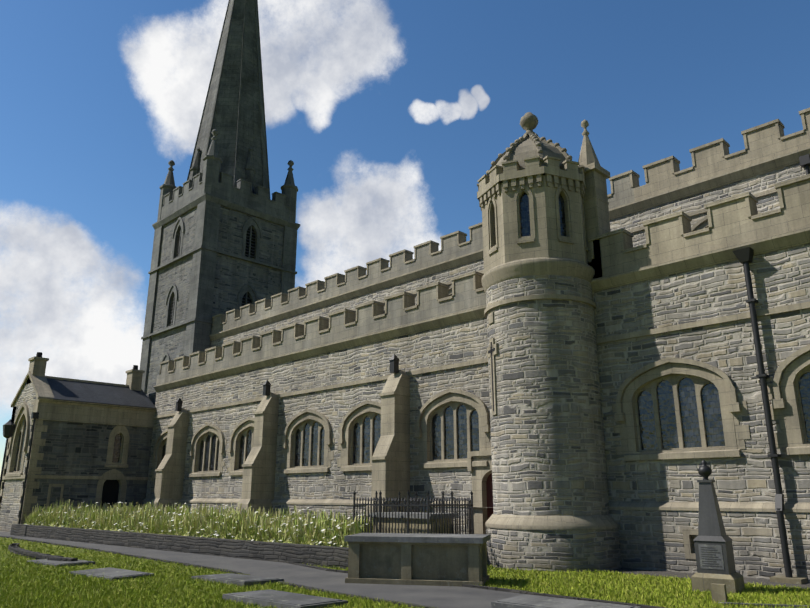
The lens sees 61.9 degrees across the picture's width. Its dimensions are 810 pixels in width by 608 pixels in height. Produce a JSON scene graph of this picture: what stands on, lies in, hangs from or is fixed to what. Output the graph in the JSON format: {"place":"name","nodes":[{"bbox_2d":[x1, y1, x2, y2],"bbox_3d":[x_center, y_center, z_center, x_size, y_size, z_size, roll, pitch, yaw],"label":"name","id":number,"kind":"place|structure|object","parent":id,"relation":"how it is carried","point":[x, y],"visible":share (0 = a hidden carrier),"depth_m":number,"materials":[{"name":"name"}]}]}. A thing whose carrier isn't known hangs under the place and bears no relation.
{"place":"outdoors","nodes":[
{"label":"outdoors","id":0,"kind":"place"},
{"bbox_2d":[23,499,372,546],"bbox_3d":[-7.952,8.132,25.953,22.458,1.244,5.945,-15,-22,43],"label":"wildflower","id":1,"kind":"object","parent":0,"point":[295,527],"depth_m":22.78,"materials":[{"name":"green plant"}]},
{"bbox_2d":[0,532,521,607],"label":"asphalt path","id":2,"kind":"structure","parent":0,"point":[449,597],"depth_m":14.39,"materials":[{"name":"grey asphalt"}]},
{"bbox_2d":[0,537,809,607],"bbox_3d":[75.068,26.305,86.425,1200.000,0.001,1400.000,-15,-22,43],"label":"ground grass","id":3,"kind":"structure","parent":0,"point":[166,565],"depth_m":15.13,"materials":[{"name":"green plant"}]},
{"bbox_2d":[0,206,283,512],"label":"stone wall","id":4,"kind":"structure","parent":3,"relation":"on","point":[74,449],"depth_m":47.55,"materials":[{"name":"grey stone"}]},
{"bbox_2d":[46,230,255,409],"bbox_3d":[-15.991,-0.117,43.002,6.397,14.540,14.931,-6,-17,20],"label":"roof and louvers","id":5,"kind":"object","parent":4,"relation":"on","point":[67,390],"depth_m":36.71,"materials":[{"name":"grey stone"}]},
{"bbox_2d":[140,129,300,393],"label":"tower dressings","id":6,"kind":"structure","parent":4,"relation":"attached to","point":[209,191],"depth_m":49.78,"materials":[{"name":"grey stone"}]},
{"bbox_2d":[36,227,494,509],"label":"dark openings","id":7,"kind":"object","parent":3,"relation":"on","point":[110,491],"visible":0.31,"depth_m":35.56,"materials":[{"name":"black"}]},
{"bbox_2d":[0,524,664,607],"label":"low retaining wall","id":8,"kind":"structure","parent":3,"relation":"on","point":[303,554],"depth_m":20.04,"materials":[{"name":"grey stone"}]},
{"bbox_2d":[0,108,809,558],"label":"sandstone dressings","id":9,"kind":"structure","parent":3,"relation":"on","point":[676,242],"depth_m":22.17,"materials":[{"name":"beige stone"}]},
{"bbox_2d":[156,174,634,384],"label":"nave parapets","id":10,"kind":"object","parent":9,"relation":"on","point":[465,297],"visible":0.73,"depth_m":30.75,"materials":[{"name":"stone"}]},
{"bbox_2d":[0,154,809,577],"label":"ironwork","id":11,"kind":"object","parent":9,"relation":"attached to","point":[744,256],"visible":0.9,"depth_m":17.61,"materials":[{"name":"black metal"}]},
{"bbox_2d":[14,193,809,470],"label":"window glass","id":12,"kind":"object","parent":9,"relation":"on","point":[690,419],"depth_m":19.26,"materials":[{"name":"grey glass"}]},
{"bbox_2d":[486,473,492,519],"bbox_3d":[2.863,6.044,20.517,1.000,2.100,0.001,-15,-22,43],"label":"door","id":13,"kind":"structure","parent":9,"relation":"attached to","point":[489,487],"depth_m":20.81,"materials":[{"name":"red wood"}]},
{"bbox_2d":[486,112,571,174],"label":"turret dome","id":14,"kind":"structure","parent":9,"relation":"on","point":[529,143],"depth_m":20.34,"materials":[{"name":"stone"}]},
{"bbox_2d":[0,162,809,582],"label":"cathedral rubble walls","id":15,"kind":"structure","parent":3,"relation":"on","point":[654,538],"depth_m":18.32,"materials":[{"name":"grey stone"}]},
{"bbox_2d":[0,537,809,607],"bbox_3d":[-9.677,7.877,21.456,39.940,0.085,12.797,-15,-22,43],"label":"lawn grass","id":16,"kind":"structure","parent":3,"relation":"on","point":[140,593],"depth_m":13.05,"materials":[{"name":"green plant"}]},
{"bbox_2d":[27,512,809,607],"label":"grave slabs","id":17,"kind":"structure","parent":3,"relation":"on","point":[276,598],"depth_m":13.05,"materials":[{"name":"grey stone"}]},
{"bbox_2d":[486,275,621,571],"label":"round turret wall","id":18,"kind":"structure","parent":3,"relation":"on","point":[547,444],"depth_m":17.70,"materials":[{"name":"grey stone"}]},
{"bbox_2d":[482,257,618,529],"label":"turret bands","id":19,"kind":"object","parent":18,"relation":"attached to","point":[536,266],"visible":0.54,"depth_m":18.51,"materials":[{"name":"beige stone"}]},
{"bbox_2d":[345,517,807,602],"bbox_3d":[2.424,5.693,15.568,10.355,1.280,7.094,-15,-22,43],"label":"tomb","id":20,"kind":"object","parent":3,"relation":"on","point":[430,564],"visible":0.75,"depth_m":14.01,"materials":[{"name":"stone"}]},
{"bbox_2d":[693,480,735,574],"bbox_3d":[6.064,4.384,13.367,0.607,1.739,0.607,-12,-20,35],"label":"obelisk monument","id":21,"kind":"object","parent":20,"relation":"on","point":[711,529],"visible":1,"depth_m":13.19,"materials":[{"name":"stone"}]},
{"bbox_2d":[603,568,809,588],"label":"gravel strip","id":22,"kind":"object","parent":3,"relation":"on","point":[685,575],"depth_m":15.46,"materials":[{"name":"grey gravel"}]},
{"bbox_2d":[0,0,809,474],"label":"sky","id":23,"kind":"structure","parent":0,"point":[389,115],"materials":[{"name":"blue"}]},
{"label":"lead roofs","id":24,"kind":"object","parent":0,"visible":0},
{"bbox_2d":[187,0,270,199],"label":"spire","id":25,"kind":"structure","parent":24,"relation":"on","point":[233,113],"depth_m":54.51,"materials":[{"name":"stone"}]}
]}

